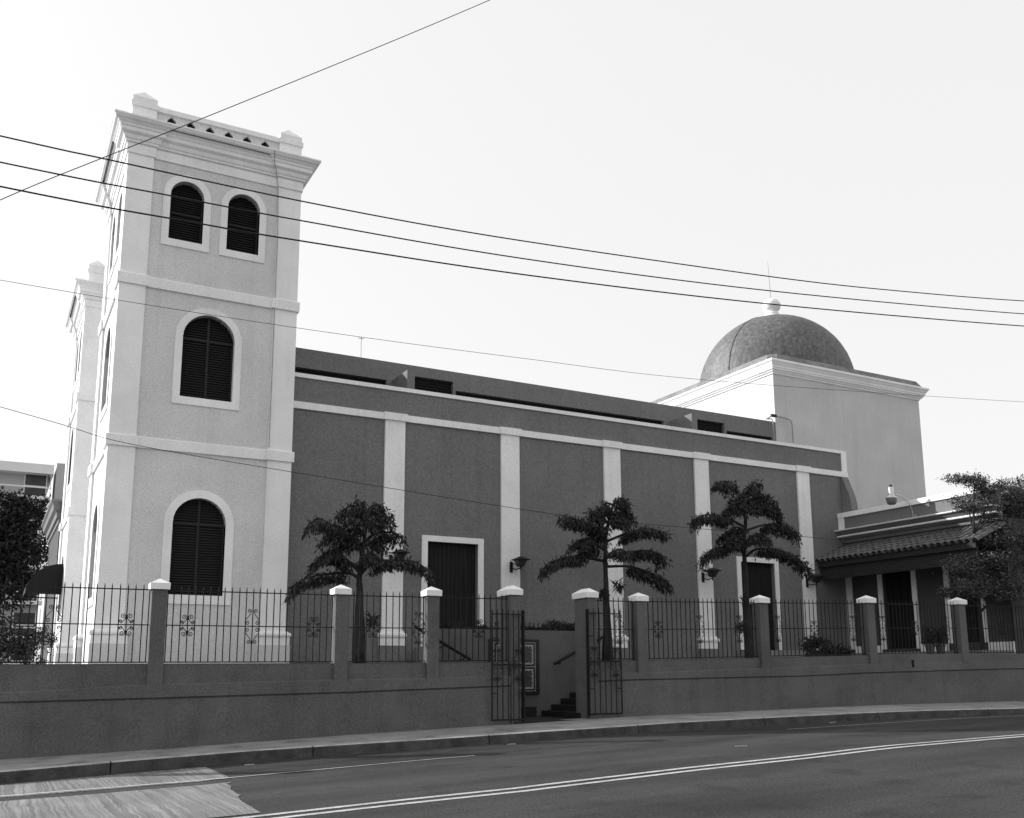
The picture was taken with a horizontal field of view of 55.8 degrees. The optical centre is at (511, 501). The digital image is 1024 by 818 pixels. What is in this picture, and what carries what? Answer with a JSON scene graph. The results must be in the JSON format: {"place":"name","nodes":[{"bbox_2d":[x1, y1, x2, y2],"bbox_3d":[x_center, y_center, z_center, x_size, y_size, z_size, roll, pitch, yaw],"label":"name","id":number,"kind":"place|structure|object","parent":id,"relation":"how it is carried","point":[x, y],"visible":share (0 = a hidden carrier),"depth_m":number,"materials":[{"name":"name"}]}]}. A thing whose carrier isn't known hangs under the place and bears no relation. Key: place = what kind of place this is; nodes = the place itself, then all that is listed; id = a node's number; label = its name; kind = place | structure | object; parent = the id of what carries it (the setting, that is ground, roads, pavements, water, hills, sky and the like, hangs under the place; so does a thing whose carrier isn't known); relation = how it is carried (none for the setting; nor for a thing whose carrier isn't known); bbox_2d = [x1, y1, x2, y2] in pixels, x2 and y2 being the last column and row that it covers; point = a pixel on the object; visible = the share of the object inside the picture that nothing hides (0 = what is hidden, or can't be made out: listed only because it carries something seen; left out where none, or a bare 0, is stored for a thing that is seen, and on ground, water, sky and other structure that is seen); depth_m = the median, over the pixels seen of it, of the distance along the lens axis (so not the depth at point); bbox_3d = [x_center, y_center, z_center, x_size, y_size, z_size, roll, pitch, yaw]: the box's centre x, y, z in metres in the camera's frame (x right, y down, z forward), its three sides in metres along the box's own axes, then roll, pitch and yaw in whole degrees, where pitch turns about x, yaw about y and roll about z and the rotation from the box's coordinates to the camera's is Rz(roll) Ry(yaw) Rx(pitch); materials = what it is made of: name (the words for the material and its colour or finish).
{"place":"outdoors","nodes":[
{"label":"outdoors","id":0,"kind":"place"},
{"bbox_2d":[0,0,488,199],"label":"overhead cable","id":1,"kind":"object","parent":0,"point":[234,105],"visible":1,"depth_m":21.70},
{"bbox_2d":[1,280,1018,401],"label":"overhead cable","id":2,"kind":"object","parent":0,"point":[460,350],"visible":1,"depth_m":22.99,"materials":[{"name":"grey rubber"}]},
{"bbox_2d":[0,715,1023,817],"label":"road","id":3,"kind":"structure","parent":0,"point":[978,779],"depth_m":14.41,"materials":[{"name":"grey asphalt"}]},
{"bbox_2d":[0,767,227,797],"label":"concrete patch","id":4,"kind":"object","parent":3,"relation":"on","point":[153,777],"visible":1,"depth_m":16.60,"materials":[{"name":"grey concrete"}]},
{"bbox_2d":[0,782,260,817],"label":"concrete slab","id":5,"kind":"structure","parent":3,"relation":"on","point":[211,800],"depth_m":13.30,"materials":[{"name":"pale concrete with streaked grain"}]},
{"bbox_2d":[0,755,474,796],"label":"lane edge line","id":6,"kind":"object","parent":3,"relation":"on","point":[183,781],"visible":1,"depth_m":15.96,"materials":[{"name":"paint"}]},
{"bbox_2d":[0,714,1023,784],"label":"gutter","id":7,"kind":"object","parent":3,"relation":"on","point":[441,748],"visible":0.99,"depth_m":20.45,"materials":[{"name":"grey concrete"}]},
{"bbox_2d":[234,734,1023,817],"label":"line","id":8,"kind":"object","parent":3,"relation":"on","point":[581,780],"visible":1,"depth_m":13.87,"materials":[{"name":"paint"}]},
{"bbox_2d":[274,736,1023,817],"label":"line","id":9,"kind":"object","parent":3,"relation":"on","point":[615,779],"visible":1,"depth_m":13.79,"materials":[{"name":"paint"}]},
{"bbox_2d":[797,715,1023,728],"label":"edge line","id":10,"kind":"object","parent":3,"relation":"on","point":[906,721],"visible":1,"depth_m":24.58,"materials":[{"name":"paint"}]},
{"bbox_2d":[0,701,1023,782],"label":"sidewalk","id":11,"kind":"structure","parent":0,"point":[33,768],"depth_m":21.50,"materials":[{"name":"concrete"}]},
{"bbox_2d":[0,662,510,766],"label":"street wall","id":12,"kind":"structure","parent":11,"relation":"on","point":[46,710],"depth_m":21.09,"materials":[{"name":"paint"}]},
{"bbox_2d":[0,580,151,662],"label":"iron fence","id":13,"kind":"object","parent":12,"relation":"on","point":[51,640],"visible":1,"depth_m":20.15,"materials":[{"name":"black metal"}]},
{"bbox_2d":[146,579,170,685],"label":"fence pier","id":14,"kind":"structure","parent":12,"relation":"on","point":[160,588],"depth_m":20.70,"materials":[{"name":"paint"}]},
{"bbox_2d":[164,585,333,662],"bbox_3d":[-5.844,2.768,21.758,3.720,1.688,0.037,5,-11,-26],"label":"iron fence","id":15,"kind":"object","parent":12,"relation":"on","point":[258,624],"visible":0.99,"depth_m":21.71,"materials":[{"name":"black metal"}]},
{"bbox_2d":[330,585,351,680],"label":"fence pier","id":16,"kind":"structure","parent":12,"relation":"on","point":[339,652],"depth_m":22.47,"materials":[{"name":"paint"}]},
{"bbox_2d":[347,591,424,661],"bbox_3d":[-3.003,2.983,23.138,1.970,1.695,0.036,5,-11,-26],"label":"iron fence","id":17,"kind":"object","parent":12,"relation":"on","point":[392,627],"visible":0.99,"depth_m":23.15,"materials":[{"name":"black metal"}]},
{"bbox_2d":[420,586,441,678],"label":"fence pier","id":18,"kind":"structure","parent":12,"relation":"on","point":[431,594],"depth_m":23.47,"materials":[{"name":"paint"}]},
{"bbox_2d":[439,593,507,660],"bbox_3d":[-0.979,3.126,24.122,1.920,1.695,0.038,5,-11,-26],"label":"iron fence","id":19,"kind":"object","parent":12,"relation":"on","point":[478,620],"visible":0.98,"depth_m":24.14,"materials":[{"name":"black metal"}]},
{"bbox_2d":[515,716,573,723],"bbox_3d":[0.691,5.845,25.613,7.700,0.200,2.450,5,-11,-28],"label":"gate landing","id":20,"kind":"object","parent":11,"relation":"on","point":[534,719],"visible":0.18,"depth_m":25.08,"materials":[{"name":"concrete"}]},
{"bbox_2d":[497,585,522,723],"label":"gate pier","id":21,"kind":"structure","parent":20,"relation":"on","point":[512,593],"depth_m":24.45,"materials":[{"name":"paint"}]},
{"bbox_2d":[491,608,524,721],"bbox_3d":[-0.106,4.078,24.132,0.945,2.800,0.110,5,-11,-26],"label":"gate leaf","id":22,"kind":"object","parent":21,"relation":"attached to","point":[522,649],"visible":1,"depth_m":24.11,"materials":[{"name":"black metal"}]},
{"bbox_2d":[439,629,598,716],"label":"planter wall","id":23,"kind":"structure","parent":20,"relation":"on","point":[557,682],"depth_m":27.35,"materials":[{"name":"paint"}]},
{"bbox_2d":[414,626,471,659],"bbox_3d":[-1.883,3.782,25.803,1.659,0.924,0.323,5,-11,-28],"label":"handrail","id":24,"kind":"object","parent":23,"relation":"attached to","point":[456,650],"visible":0.73,"depth_m":25.76,"materials":[{"name":"black metal"}]},
{"bbox_2d":[439,619,574,630],"bbox_3d":[0.057,3.545,27.601,4.977,0.504,0.648,5,-11,-28],"label":"hedge","id":25,"kind":"object","parent":23,"relation":"on","point":[558,625],"visible":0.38,"depth_m":27.95,"materials":[{"name":"black plant"}]},
{"bbox_2d":[489,639,539,694],"bbox_3d":[0.068,4.587,26.869,1.580,1.520,0.064,5,-11,-28],"label":"tile panel","id":26,"kind":"object","parent":23,"relation":"attached to","point":[532,680],"visible":0.36,"depth_m":27.08,"materials":[{"name":"grey tile"}]},
{"bbox_2d":[553,634,606,664],"bbox_3d":[1.907,4.245,27.794,1.805,0.896,0.323,5,-11,-28],"label":"handrail","id":27,"kind":"object","parent":23,"relation":"attached to","point":[565,657],"visible":0.56,"depth_m":27.40,"materials":[{"name":"black metal"}]},
{"bbox_2d":[541,692,580,718],"bbox_3d":[2.588,5.253,27.006,2.950,1.437,1.980,5,-11,-28],"label":"stair","id":28,"kind":"object","parent":20,"relation":"on","point":[566,708],"visible":0.1,"depth_m":26.67,"materials":[{"name":"concrete"}]},
{"bbox_2d":[572,588,598,718],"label":"gate pier","id":29,"kind":"structure","parent":20,"relation":"on","point":[585,598],"depth_m":25.49,"materials":[{"name":"paint"}]},
{"bbox_2d":[585,608,622,716],"bbox_3d":[2.421,4.201,25.371,1.027,2.800,0.110,5,-11,-26],"label":"gate leaf","id":30,"kind":"object","parent":29,"relation":"attached to","point":[588,663],"visible":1,"depth_m":25.30,"materials":[{"name":"black metal"}]},
{"bbox_2d":[597,653,1023,717],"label":"street wall","id":31,"kind":"structure","parent":11,"relation":"on","point":[677,686],"depth_m":28.35,"materials":[{"name":"paint"}]},
{"bbox_2d":[596,596,634,659],"bbox_3d":[2.733,3.383,25.926,1.270,1.691,0.037,5,-11,-26],"label":"iron fence","id":32,"kind":"object","parent":31,"relation":"on","point":[618,601],"visible":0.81,"depth_m":25.98,"materials":[{"name":"black metal"}]},
{"bbox_2d":[628,593,648,672],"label":"fence pier","id":33,"kind":"structure","parent":31,"relation":"on","point":[639,600],"depth_m":26.13,"materials":[{"name":"paint"}]},
{"bbox_2d":[646,597,757,658],"bbox_3d":[5.340,3.547,27.198,3.900,1.754,0.037,5,-11,-26],"label":"iron fence","id":34,"kind":"object","parent":31,"relation":"on","point":[697,616],"visible":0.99,"depth_m":27.17,"materials":[{"name":"black metal"}]},
{"bbox_2d":[749,595,770,668],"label":"fence pier","id":35,"kind":"structure","parent":31,"relation":"on","point":[761,620],"depth_m":27.98,"materials":[{"name":"paint"}]},
{"bbox_2d":[768,599,864,656],"bbox_3d":[9.132,3.769,29.050,3.910,1.760,0.040,5,-11,-26],"label":"iron fence","id":36,"kind":"object","parent":31,"relation":"on","point":[814,623],"visible":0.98,"depth_m":29.05,"materials":[{"name":"black metal"}]},
{"bbox_2d":[856,595,877,664],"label":"fence pier","id":37,"kind":"structure","parent":31,"relation":"on","point":[869,622],"depth_m":29.84,"materials":[{"name":"paint"}]},
{"bbox_2d":[874,600,957,653],"bbox_3d":[12.857,3.998,30.867,3.750,1.731,0.038,5,-11,-26],"label":"iron fence","id":38,"kind":"object","parent":31,"relation":"on","point":[914,622],"visible":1,"depth_m":30.90,"materials":[{"name":"black metal"}]},
{"bbox_2d":[948,597,969,662],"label":"fence pier","id":39,"kind":"structure","parent":31,"relation":"on","point":[960,625],"depth_m":31.63,"materials":[{"name":"paint"}]},
{"bbox_2d":[965,602,1023,652],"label":"iron fence","id":40,"kind":"object","parent":31,"relation":"on","point":[985,628],"visible":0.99,"depth_m":32.49,"materials":[{"name":"black metal"}]},
{"bbox_2d":[0,186,1023,326],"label":"overhead cable","id":41,"kind":"object","parent":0,"point":[466,266],"visible":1,"depth_m":23.52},
{"bbox_2d":[0,135,1023,300],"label":"overhead cable","id":42,"kind":"object","parent":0,"point":[465,231],"visible":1,"depth_m":23.65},
{"bbox_2d":[0,161,1023,313],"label":"overhead cable","id":43,"kind":"object","parent":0,"point":[465,249],"visible":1,"depth_m":23.57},
{"bbox_2d":[0,0,1023,663],"label":"sky","id":44,"kind":"structure","parent":0,"point":[879,144],"materials":[{"name":"white"}]},
{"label":"courtyard ground","id":45,"kind":"structure","parent":0,"visible":0},
{"bbox_2d":[0,613,44,663],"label":"shrub","id":46,"kind":"object","parent":45,"relation":"on","point":[13,646],"visible":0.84,"depth_m":28.19,"materials":[{"name":"plant"}]},
{"bbox_2d":[0,486,50,613],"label":"background tree","id":47,"kind":"object","parent":45,"relation":"on","point":[18,513],"visible":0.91,"depth_m":53.41,"materials":[{"name":"black plant"}]},
{"bbox_2d":[19,627,57,663],"bbox_3d":[-14.834,4.578,30.291,1.135,1.368,1.197,5,-11,-28],"label":"shrub","id":48,"kind":"object","parent":45,"relation":"on","point":[41,641],"visible":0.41,"depth_m":30.20,"materials":[{"name":"plant"}]},
{"bbox_2d":[40,499,62,663],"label":"annex","id":49,"kind":"object","parent":45,"relation":"on","point":[51,522],"visible":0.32,"depth_m":45.06,"materials":[{"name":"paint"}]},
{"bbox_2d":[47,261,104,663],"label":"bell tower","id":50,"kind":"structure","parent":45,"relation":"on","point":[83,318],"depth_m":39.31,"materials":[{"name":"white paint"}]},
{"bbox_2d":[23,564,63,598],"bbox_3d":[-19.021,3.218,39.211,1.300,1.226,2.460,5,-11,-28],"label":"side awning","id":51,"kind":"object","parent":50,"relation":"attached to","point":[51,575],"visible":0.92,"depth_m":38.23,"materials":[{"name":"fabric"}]},
{"bbox_2d":[56,549,64,627],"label":"window","id":52,"kind":"structure","parent":50,"relation":"in","point":[63,554],"depth_m":40.02,"materials":[{"name":"white paint"}]},
{"bbox_2d":[66,422,74,494],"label":"window","id":53,"kind":"structure","parent":50,"relation":"in","point":[68,486],"depth_m":41.46,"materials":[{"name":"white paint"}]},
{"bbox_2d":[73,337,79,391],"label":"window","id":54,"kind":"structure","parent":50,"relation":"in","point":[76,366],"depth_m":42.68,"materials":[{"name":"white paint"}]},
{"bbox_2d":[77,325,82,381],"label":"window","id":55,"kind":"structure","parent":50,"relation":"in","point":[82,325],"depth_m":41.42,"materials":[{"name":"white paint"}]},
{"bbox_2d":[72,92,320,663],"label":"bell tower","id":56,"kind":"structure","parent":45,"relation":"on","point":[179,381],"depth_m":28.16,"materials":[{"name":"grey paint"}]},
{"bbox_2d":[86,497,99,608],"bbox_3d":[-12.129,1.470,28.358,0.295,3.240,1.920,5,-11,-28],"label":"window","id":57,"kind":"structure","parent":56,"relation":"in","point":[97,503],"depth_m":28.50,"materials":[{"name":"white paint"}]},
{"bbox_2d":[99,320,112,422],"bbox_3d":[-12.153,-4.015,29.327,0.295,2.980,1.900,5,-11,-28],"label":"window","id":58,"kind":"structure","parent":56,"relation":"in","point":[110,327],"depth_m":29.41,"materials":[{"name":"white paint"}]},
{"bbox_2d":[108,210,117,284],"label":"window","id":59,"kind":"structure","parent":56,"relation":"in","point":[112,251],"depth_m":31.00,"materials":[{"name":"white paint"}]},
{"bbox_2d":[114,185,122,266],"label":"window","id":60,"kind":"structure","parent":56,"relation":"in","point":[121,192],"depth_m":29.67,"materials":[{"name":"white paint"}]},
{"bbox_2d":[160,175,210,252],"bbox_3d":[-9.688,-8.564,28.754,1.360,2.300,0.295,5,-11,-28],"label":"window","id":61,"kind":"structure","parent":56,"relation":"in","point":[176,233],"depth_m":28.79,"materials":[{"name":"white paint"}]},
{"bbox_2d":[161,490,233,604],"bbox_3d":[-8.915,1.289,27.412,1.920,3.240,0.295,5,-11,-28],"label":"window","id":62,"kind":"structure","parent":56,"relation":"in","point":[194,531],"depth_m":27.47,"materials":[{"name":"white paint"}]},
{"bbox_2d":[171,308,241,410],"bbox_3d":[-8.939,-4.196,28.381,1.900,2.980,0.295,5,-11,-28],"label":"window","id":63,"kind":"structure","parent":56,"relation":"in","point":[203,350],"depth_m":28.43,"materials":[{"name":"white paint"}]},
{"bbox_2d":[219,188,266,263],"bbox_3d":[-8.227,-8.434,29.530,1.360,2.300,0.295,5,-11,-28],"label":"window","id":64,"kind":"structure","parent":56,"relation":"in","point":[233,244],"depth_m":29.57,"materials":[{"name":"white paint"}]},
{"bbox_2d":[284,495,437,662],"bbox_3d":[-3.969,2.036,25.617,4.122,4.515,1.831,5,-11,-28],"label":"courtyard tree","id":65,"kind":"object","parent":45,"relation":"on","point":[337,535],"visible":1,"depth_m":25.52,"materials":[{"name":"black plant"}]},
{"bbox_2d":[285,372,857,662],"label":"church nave","id":66,"kind":"structure","parent":45,"relation":"on","point":[513,456],"depth_m":33.19,"materials":[{"name":"paint"}]},
{"bbox_2d":[389,549,410,561],"bbox_3d":[-3.517,1.736,30.186,0.500,0.520,0.610,5,-11,-28],"label":"wall lantern","id":67,"kind":"object","parent":66,"relation":"attached to","point":[400,553],"depth_m":30.06,"materials":[{"name":"black metal"}]},
{"bbox_2d":[420,535,483,646],"bbox_3d":[-1.969,2.930,31.379,2.210,3.570,0.300,5,-11,-28],"label":"door","id":68,"kind":"structure","parent":66,"relation":"in","point":[453,565],"depth_m":31.57,"materials":[{"name":"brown wood"}]},
{"bbox_2d":[510,556,530,571],"bbox_3d":[0.259,2.075,32.192,0.500,0.520,0.610,5,-11,-28],"label":"wall lantern","id":69,"kind":"object","parent":66,"relation":"attached to","point":[520,561],"depth_m":32.10,"materials":[{"name":"black metal"}]},
{"bbox_2d":[295,347,775,440],"bbox_3d":[-0.723,-2.386,42.234,22.860,2.610,13.260,5,-11,-28],"label":"clerestory","id":70,"kind":"object","parent":66,"relation":"on","point":[333,365],"visible":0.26,"depth_m":37.17,"materials":[{"name":"paint"}]},
{"bbox_2d":[295,368,384,384],"bbox_3d":[-6.086,-4.109,33.825,3.480,0.720,0.080,5,-11,-28],"label":"slit window","id":71,"kind":"structure","parent":70,"relation":"in","point":[296,369],"depth_m":33.90,"materials":[{"name":"paint"}]},
{"bbox_2d":[415,378,450,393],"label":"slit window","id":72,"kind":"structure","parent":70,"relation":"in","point":[420,384],"depth_m":35.59,"materials":[{"name":"paint"}]},
{"bbox_2d":[456,392,660,424],"bbox_3d":[2.040,-3.371,38.141,9.540,0.700,0.080,5,-11,-28],"label":"slit window","id":73,"kind":"structure","parent":70,"relation":"in","point":[457,393],"depth_m":38.01,"materials":[{"name":"paint"}]},
{"bbox_2d":[697,420,721,432],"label":"slit window","id":74,"kind":"structure","parent":70,"relation":"in","point":[701,425],"depth_m":41.66,"materials":[{"name":"paint"}]},
{"bbox_2d":[727,432,769,439],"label":"slit window","id":75,"kind":"structure","parent":70,"relation":"in","point":[729,433],"depth_m":42.64,"materials":[{"name":"paint"}]},
{"bbox_2d":[702,568,721,581],"bbox_3d":[7.425,2.717,36.000,0.500,0.520,0.610,5,-11,-28],"label":"wall lantern","id":76,"kind":"object","parent":66,"relation":"attached to","point":[712,572],"depth_m":35.90,"materials":[{"name":"black metal"}]},
{"bbox_2d":[736,556,781,649],"bbox_3d":[9.506,3.959,37.476,2.120,3.570,0.300,5,-11,-28],"label":"door","id":77,"kind":"structure","parent":66,"relation":"in","point":[759,575],"depth_m":37.72,"materials":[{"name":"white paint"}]},
{"bbox_2d":[806,574,825,586],"bbox_3d":[12.073,3.133,38.469,0.500,0.520,0.610,5,-11,-28],"label":"wall lantern","id":78,"kind":"object","parent":66,"relation":"attached to","point":[817,579],"depth_m":38.37,"materials":[{"name":"black metal"}]},
{"bbox_2d":[537,494,674,660],"bbox_3d":[2.973,2.300,29.491,4.876,5.275,1.786,5,-11,-28],"label":"courtyard tree","id":79,"kind":"object","parent":45,"relation":"on","point":[622,515],"visible":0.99,"depth_m":29.60,"materials":[{"name":"black plant"}]},
{"bbox_2d":[686,479,816,657],"bbox_3d":[8.107,2.178,32.335,5.233,6.248,2.007,5,-11,-28],"label":"courtyard tree","id":80,"kind":"object","parent":45,"relation":"on","point":[758,501],"visible":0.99,"depth_m":32.24,"materials":[{"name":"black plant"}]},
{"bbox_2d":[651,269,928,509],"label":"domed chapel","id":81,"kind":"structure","parent":45,"relation":"on","point":[876,437],"depth_m":46.33,"materials":[{"name":"grey paint"}]},
{"bbox_2d":[766,414,793,442],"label":"gooseneck lamp","id":82,"kind":"object","parent":81,"relation":"attached to","point":[773,415],"visible":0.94,"depth_m":43.08,"materials":[{"name":"metal"}]},
{"bbox_2d":[797,633,853,656],"bbox_3d":[9.927,4.689,30.797,2.160,1.039,1.234,5,-11,-28],"label":"shrub","id":83,"kind":"object","parent":45,"relation":"on","point":[809,642],"visible":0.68,"depth_m":30.59,"materials":[{"name":"plant"}]},
{"bbox_2d":[834,484,1023,654],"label":"side wing","id":84,"kind":"structure","parent":45,"relation":"on","point":[898,520],"depth_m":36.61,"materials":[{"name":"grey paint"}]},
{"bbox_2d":[877,570,920,649],"bbox_3d":[15.058,4.096,37.467,0.310,3.190,1.820,5,-11,-28],"label":"door","id":85,"kind":"structure","parent":84,"relation":"in","point":[901,587],"depth_m":37.56,"materials":[{"name":"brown wood"}]},
{"bbox_2d":[885,485,918,516],"bbox_3d":[14.727,-0.032,36.679,1.271,1.192,0.450,3,-11,-20],"label":"gooseneck lamp","id":86,"kind":"object","parent":84,"relation":"on","point":[891,498],"visible":1,"depth_m":36.50,"materials":[{"name":"metal"}]},
{"bbox_2d":[815,521,1006,579],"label":"pent roof","id":87,"kind":"structure","parent":84,"relation":"attached to","point":[850,560],"depth_m":35.88,"materials":[{"name":"tile"}]},
{"bbox_2d":[1,407,905,549],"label":"overhead cable","id":88,"kind":"object","parent":87,"relation":"attached to","point":[417,492],"visible":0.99,"depth_m":22.09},
{"bbox_2d":[942,564,988,643],"bbox_3d":[16.446,3.603,34.939,0.310,2.970,1.610,5,-11,-28],"label":"door","id":89,"kind":"structure","parent":84,"relation":"in","point":[945,576],"depth_m":34.91,"materials":[{"name":"white wood"}]},
{"bbox_2d":[920,625,938,653],"bbox_3d":[13.561,4.487,31.440,0.593,0.935,0.589,5,-11,-28],"label":"potted plant","id":90,"kind":"object","parent":45,"relation":"on","point":[929,643],"visible":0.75,"depth_m":31.36,"materials":[{"name":"black plant"}]},
{"bbox_2d":[933,626,947,653],"bbox_3d":[14.010,4.520,31.651,0.525,0.939,0.549,-2,-10,11],"label":"potted plant","id":91,"kind":"object","parent":45,"relation":"on","point":[942,646],"visible":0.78,"depth_m":31.59,"materials":[{"name":"black plant"}]},
{"bbox_2d":[932,468,1023,649],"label":"bushy tree","id":92,"kind":"object","parent":45,"relation":"on","point":[978,586],"visible":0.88,"depth_m":33.23,"materials":[{"name":"black plant"}]},
{"label":"ground","id":93,"kind":"structure","parent":0,"visible":0},
{"bbox_2d":[0,460,64,663],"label":"hotel building","id":94,"kind":"structure","parent":93,"relation":"on","point":[33,479],"depth_m":81.95,"materials":[{"name":"paint"}]},
{"bbox_2d":[9,651,32,661],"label":"balcony window","id":95,"kind":"structure","parent":94,"relation":"in","point":[10,658],"depth_m":80.02,"materials":[{"name":"grey glass"}]},
{"bbox_2d":[12,612,36,635],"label":"balcony window","id":96,"kind":"structure","parent":94,"relation":"in","point":[24,617],"depth_m":80.79,"materials":[{"name":"grey glass"}]},
{"bbox_2d":[14,584,37,600],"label":"balcony window","id":97,"kind":"structure","parent":94,"relation":"in","point":[26,584],"depth_m":81.38,"materials":[{"name":"grey glass"}]},
{"bbox_2d":[23,474,47,495],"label":"balcony window","id":98,"kind":"structure","parent":94,"relation":"in","point":[29,480],"depth_m":82.78,"materials":[{"name":"grey glass"}]},
{"bbox_2d":[29,511,43,530],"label":"balcony window","id":99,"kind":"structure","parent":94,"relation":"in","point":[40,529],"depth_m":82.40,"materials":[{"name":"grey glass"}]}
]}

